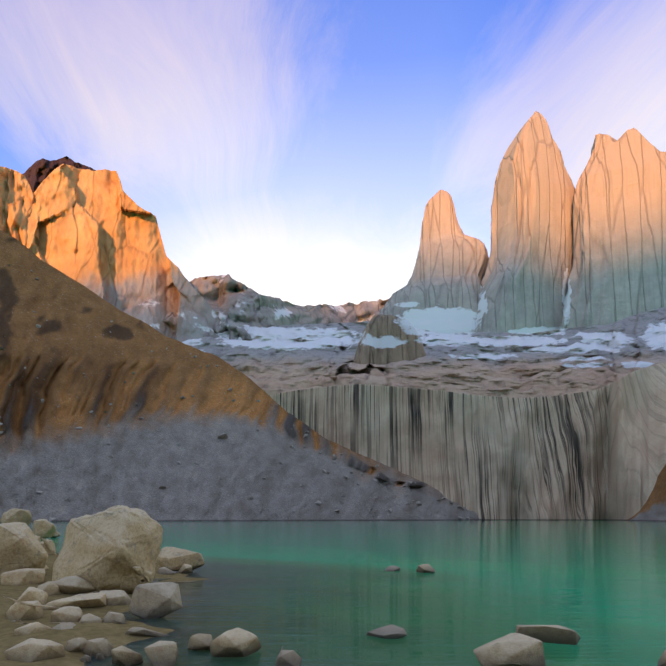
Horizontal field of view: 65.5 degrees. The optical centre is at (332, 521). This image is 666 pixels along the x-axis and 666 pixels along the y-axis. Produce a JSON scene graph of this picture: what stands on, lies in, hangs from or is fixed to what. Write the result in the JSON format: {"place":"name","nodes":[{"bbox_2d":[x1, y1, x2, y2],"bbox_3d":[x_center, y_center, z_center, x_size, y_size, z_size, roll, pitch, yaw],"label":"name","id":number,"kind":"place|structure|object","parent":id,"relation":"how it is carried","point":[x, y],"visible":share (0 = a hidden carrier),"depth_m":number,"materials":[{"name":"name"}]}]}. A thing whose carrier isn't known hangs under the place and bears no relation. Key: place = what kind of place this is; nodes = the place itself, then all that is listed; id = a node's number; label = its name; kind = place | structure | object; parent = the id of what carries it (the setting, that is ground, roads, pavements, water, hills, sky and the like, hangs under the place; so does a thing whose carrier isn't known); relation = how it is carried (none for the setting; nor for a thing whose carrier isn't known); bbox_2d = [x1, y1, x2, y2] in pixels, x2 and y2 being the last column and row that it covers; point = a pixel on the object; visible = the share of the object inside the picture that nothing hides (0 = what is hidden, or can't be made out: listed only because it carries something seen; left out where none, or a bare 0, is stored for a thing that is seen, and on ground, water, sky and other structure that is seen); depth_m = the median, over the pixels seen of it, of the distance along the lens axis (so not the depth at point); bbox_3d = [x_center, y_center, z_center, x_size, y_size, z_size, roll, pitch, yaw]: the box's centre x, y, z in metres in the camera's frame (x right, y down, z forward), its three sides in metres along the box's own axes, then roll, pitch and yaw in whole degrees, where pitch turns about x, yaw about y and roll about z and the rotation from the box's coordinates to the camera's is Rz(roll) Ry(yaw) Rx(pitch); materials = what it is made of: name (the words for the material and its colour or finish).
{"place":"outdoors","nodes":[
{"label":"outdoors","id":0,"kind":"place"},
{"bbox_2d":[0,553,210,665],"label":"shore ground","id":1,"kind":"structure","parent":0,"point":[115,635],"depth_m":6.78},
{"bbox_2d":[0,508,31,524],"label":"rock","id":2,"kind":"object","parent":1,"relation":"on","point":[16,515],"visible":0.81,"depth_m":86.14,"materials":[{"name":"stone"}]},
{"bbox_2d":[0,568,44,585],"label":"rock","id":3,"kind":"object","parent":1,"relation":"on","point":[26,576],"visible":0.81,"depth_m":10.61,"materials":[{"name":"stone"}]},
{"bbox_2d":[0,522,47,575],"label":"boulder","id":4,"kind":"object","parent":1,"relation":"on","point":[21,546],"visible":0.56,"depth_m":11.25,"materials":[{"name":"stone"}]},
{"bbox_2d":[3,596,59,620],"bbox_3d":[-4.285,1.294,7.534,0.894,0.456,0.477,0,0,-6],"label":"rock","id":5,"kind":"object","parent":1,"relation":"on","point":[25,610],"visible":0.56,"depth_m":7.34,"materials":[{"name":"stone"}]},
{"bbox_2d":[17,587,47,603],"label":"rock","id":6,"kind":"object","parent":1,"relation":"on","point":[33,594],"visible":0.6,"depth_m":8.38,"materials":[{"name":"stone"}]},
{"bbox_2d":[14,622,50,634],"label":"rock","id":7,"kind":"object","parent":1,"relation":"on","point":[31,628],"visible":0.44,"depth_m":6.27,"materials":[{"name":"stone"}]},
{"bbox_2d":[4,638,64,661],"bbox_3d":[-3.130,1.386,5.475,0.527,0.278,0.445,0,0,14],"label":"rock","id":8,"kind":"object","parent":1,"relation":"on","point":[31,650],"visible":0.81,"depth_m":5.33,"materials":[{"name":"stone"}]},
{"bbox_2d":[40,537,56,554],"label":"rock","id":9,"kind":"object","parent":1,"relation":"on","point":[48,546],"visible":0.46,"depth_m":18.62,"materials":[{"name":"stone"}]},
{"bbox_2d":[37,581,60,595],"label":"rock","id":10,"kind":"object","parent":1,"relation":"on","point":[49,588],"visible":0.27,"depth_m":9.25,"materials":[{"name":"stone"}]},
{"bbox_2d":[51,622,75,629],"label":"rock","id":11,"kind":"object","parent":1,"relation":"on","point":[64,625],"visible":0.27,"depth_m":6.48,"materials":[{"name":"stone"}]},
{"bbox_2d":[50,606,82,622],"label":"rock","id":12,"kind":"object","parent":1,"relation":"on","point":[68,614],"visible":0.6,"depth_m":7.10,"materials":[{"name":"stone"}]},
{"bbox_2d":[42,589,105,609],"bbox_3d":[-4.130,1.300,8.364,0.972,0.410,0.822,0,0,-6],"label":"flat slab","id":13,"kind":"object","parent":1,"relation":"on","point":[90,600],"visible":0.77,"depth_m":8.14,"materials":[{"name":"stone"}]},
{"bbox_2d":[54,576,94,593],"bbox_3d":[-4.877,1.264,9.608,0.771,0.501,0.553,0,0,0],"label":"brown rock","id":14,"kind":"object","parent":1,"relation":"on","point":[73,585],"visible":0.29,"depth_m":9.46,"materials":[{"name":"stone"}]},
{"bbox_2d":[64,636,86,651],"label":"rock","id":15,"kind":"object","parent":1,"relation":"on","point":[75,645],"visible":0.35,"depth_m":5.70,"materials":[{"name":"stone"}]},
{"bbox_2d":[81,653,91,661],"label":"pebble","id":16,"kind":"object","parent":1,"relation":"on","point":[87,658],"visible":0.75,"depth_m":5.41,"materials":[{"name":"stone"}]},
{"bbox_2d":[79,613,102,622],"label":"rock","id":17,"kind":"object","parent":1,"relation":"on","point":[88,618],"visible":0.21,"depth_m":7.01,"materials":[{"name":"stone"}]},
{"bbox_2d":[82,638,113,656],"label":"rock","id":18,"kind":"object","parent":1,"relation":"on","point":[104,646],"visible":0.71,"depth_m":5.62,"materials":[{"name":"stone"}]},
{"bbox_2d":[96,653,104,658],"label":"pebble","id":19,"kind":"object","parent":1,"relation":"on","point":[99,655],"visible":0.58,"depth_m":5.51,"materials":[{"name":"stone"}]},
{"bbox_2d":[52,505,162,593],"bbox_3d":[-4.518,0.615,10.426,2.055,1.872,1.564,0,0,21],"label":"boulder","id":20,"kind":"object","parent":1,"relation":"on","point":[111,548],"visible":0.79,"depth_m":9.92,"materials":[{"name":"stone"}]},
{"bbox_2d":[102,612,125,623],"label":"rock","id":21,"kind":"object","parent":1,"relation":"on","point":[114,617],"visible":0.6,"depth_m":7.16,"materials":[{"name":"stone"}]},
{"bbox_2d":[100,582,130,605],"bbox_3d":[-3.742,1.286,8.809,0.660,0.449,0.516,0,0,-17],"label":"rock","id":22,"kind":"object","parent":1,"relation":"on","point":[117,597],"visible":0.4,"depth_m":8.64,"materials":[{"name":"stone"}]},
{"bbox_2d":[111,646,143,665],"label":"rock","id":23,"kind":"object","parent":1,"relation":"on","point":[123,655],"visible":0.81,"depth_m":5.29,"materials":[{"name":"stone"}]},
{"bbox_2d":[125,627,168,636],"bbox_3d":[-2.402,1.431,6.639,0.605,0.187,0.340,0,0,-24],"label":"slab","id":24,"kind":"object","parent":1,"relation":"on","point":[138,631],"depth_m":6.49,"materials":[{"name":"stone"}]},
{"bbox_2d":[144,641,177,665],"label":"rock","id":25,"kind":"object","parent":1,"relation":"on","point":[161,653],"visible":1,"depth_m":5.29,"materials":[{"name":"stone"}]},
{"bbox_2d":[129,581,193,618],"bbox_3d":[-2.569,1.218,7.903,0.968,0.579,0.517,0,0,8],"label":"boulder","id":26,"kind":"object","parent":1,"relation":"on","point":[156,600],"visible":0.98,"depth_m":7.71,"materials":[{"name":"stone"}]},
{"bbox_2d":[158,567,174,574],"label":"rock","id":27,"kind":"object","parent":1,"relation":"on","point":[164,570],"visible":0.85,"depth_m":13.44,"materials":[{"name":"stone"}]},
{"bbox_2d":[156,547,204,570],"bbox_3d":[-4.319,1.066,14.620,1.293,0.720,1.003,0,0,-20],"label":"round boulder","id":28,"kind":"object","parent":1,"relation":"on","point":[173,558],"visible":0.83,"depth_m":14.22,"materials":[{"name":"stone"}]},
{"bbox_2d":[179,564,192,573],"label":"rock","id":29,"kind":"object","parent":1,"relation":"on","point":[185,568],"visible":0.81,"depth_m":14.07,"materials":[{"name":"stone"}]},
{"bbox_2d":[187,633,212,649],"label":"rock","id":30,"kind":"object","parent":1,"relation":"on","point":[199,641],"visible":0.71,"depth_m":5.90,"materials":[{"name":"stone"}]},
{"bbox_2d":[26,164,221,341],"bbox_3d":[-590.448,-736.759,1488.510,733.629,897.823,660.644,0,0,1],"label":"mountain","id":31,"kind":"structure","parent":0,"point":[99,234],"depth_m":1472.82,"materials":[{"name":"orange stone"}]},
{"bbox_2d":[0,166,38,248],"bbox_3d":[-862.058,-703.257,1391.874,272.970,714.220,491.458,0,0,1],"label":"ochre pillar","id":32,"kind":"structure","parent":31,"relation":"on","point":[15,190],"depth_m":1383.99,"materials":[{"name":"orange stone"}]},
{"bbox_2d":[23,156,95,192],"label":"mountain peak","id":33,"kind":"structure","parent":31,"relation":"on","point":[36,173],"depth_m":1747.66,"materials":[{"name":"brown stone"}]},
{"bbox_2d":[0,230,478,521],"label":"scree slope","id":34,"kind":"structure","parent":0,"point":[70,472],"depth_m":367.70,"materials":[{"name":"grey gravel"}]},
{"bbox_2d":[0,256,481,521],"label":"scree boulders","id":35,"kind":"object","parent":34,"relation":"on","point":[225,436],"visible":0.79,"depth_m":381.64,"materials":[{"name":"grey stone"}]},
{"bbox_2d":[162,274,389,340],"bbox_3d":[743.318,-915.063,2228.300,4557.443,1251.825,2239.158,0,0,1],"label":"ridge","id":36,"kind":"structure","parent":0,"point":[239,308],"depth_m":1692.79,"materials":[{"name":"grey stone"}]},
{"bbox_2d":[0,520,665,665],"bbox_3d":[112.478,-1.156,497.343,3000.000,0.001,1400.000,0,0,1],"label":"lake water","id":37,"kind":"structure","parent":0,"point":[321,593],"depth_m":10.92,"materials":[{"name":"teal liquid"}]},
{"bbox_2d":[32,519,55,538],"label":"rock","id":38,"kind":"object","parent":37,"relation":"on","point":[43,528],"visible":0.85,"depth_m":36.94,"materials":[{"name":"stone"}]},
{"bbox_2d":[50,530,60,537],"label":"rock","id":39,"kind":"object","parent":37,"relation":"on","point":[57,534],"visible":0.62,"depth_m":39.76,"materials":[{"name":"stone"}]},
{"bbox_2d":[210,628,260,656],"bbox_3d":[-1.030,1.355,5.695,0.580,0.347,0.339,0,0,-34],"label":"rock","id":40,"kind":"object","parent":37,"relation":"on","point":[237,642],"visible":0.96,"depth_m":5.58,"materials":[{"name":"stone"}]},
{"bbox_2d":[275,646,301,665],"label":"rock","id":41,"kind":"object","parent":37,"relation":"on","point":[289,658],"visible":1,"depth_m":5.24,"materials":[{"name":"stone"}]},
{"bbox_2d":[367,624,406,638],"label":"rock","id":42,"kind":"object","parent":37,"relation":"in","point":[391,631],"visible":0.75,"depth_m":6.51,"materials":[{"name":"stone"}]},
{"bbox_2d":[385,565,399,570],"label":"rock","id":43,"kind":"object","parent":37,"relation":"on","point":[392,568],"visible":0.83,"depth_m":14.76,"materials":[{"name":"stone"}]},
{"bbox_2d":[416,563,434,573],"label":"rock","id":44,"kind":"object","parent":37,"relation":"on","point":[426,568],"visible":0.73,"depth_m":14.23,"materials":[{"name":"stone"}]},
{"bbox_2d":[473,633,544,665],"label":"rock","id":45,"kind":"object","parent":37,"relation":"in","point":[514,649],"visible":1,"depth_m":5.13,"materials":[{"name":"stone"}]},
{"bbox_2d":[515,625,579,644],"bbox_3d":[2.607,1.388,6.282,0.760,0.304,0.323,0,0,20],"label":"slab","id":46,"kind":"object","parent":37,"relation":"on","point":[558,634],"depth_m":6.18,"materials":[{"name":"stone"}]},
{"bbox_2d":[657,649,665,665],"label":"corner rock","id":47,"kind":"object","parent":37,"relation":"on","point":[662,661],"visible":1,"depth_m":5.15,"materials":[{"name":"stone"}]},
{"bbox_2d":[0,0,665,305],"label":"sky","id":48,"kind":"structure","parent":0,"point":[295,151],"materials":[{"name":"blue"}]},
{"bbox_2d":[182,307,665,397],"bbox_3d":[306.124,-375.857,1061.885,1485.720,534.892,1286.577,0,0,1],"label":"shelf","id":49,"kind":"object","parent":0,"point":[272,360],"visible":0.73,"depth_m":801.32,"materials":[{"name":"grey stone"}]},
{"bbox_2d":[353,314,425,364],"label":"rock outcrop","id":50,"kind":"object","parent":49,"relation":"on","point":[385,339],"visible":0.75,"depth_m":719.64,"materials":[{"name":"grey stone"}]},
{"bbox_2d":[379,190,488,333],"bbox_3d":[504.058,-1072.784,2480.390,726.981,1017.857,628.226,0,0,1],"label":"rock tower","id":51,"kind":"structure","parent":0,"point":[440,291],"depth_m":2334.38,"materials":[{"name":"stone"}]},
{"bbox_2d":[269,362,665,519],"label":"cliff","id":52,"kind":"structure","parent":0,"point":[599,454],"depth_m":434.15,"materials":[{"name":"stone"}]},
{"bbox_2d":[474,111,575,332],"bbox_3d":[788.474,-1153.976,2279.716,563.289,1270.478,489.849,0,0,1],"label":"rock tower","id":53,"kind":"structure","parent":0,"point":[524,283],"depth_m":2152.07,"materials":[{"name":"stone"}]},
{"bbox_2d":[560,128,665,328],"bbox_3d":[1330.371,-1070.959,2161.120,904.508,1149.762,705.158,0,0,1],"label":"rock tower","id":54,"kind":"structure","parent":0,"point":[618,270],"depth_m":2027.39,"materials":[{"name":"stone"}]},
{"label":"ground","id":55,"kind":"structure","parent":0,"visible":0},
{"bbox_2d":[627,464,665,521],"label":"scree","id":56,"kind":"structure","parent":55,"relation":"on","point":[653,508],"depth_m":307.49,"materials":[{"name":"gravel"}]}
]}

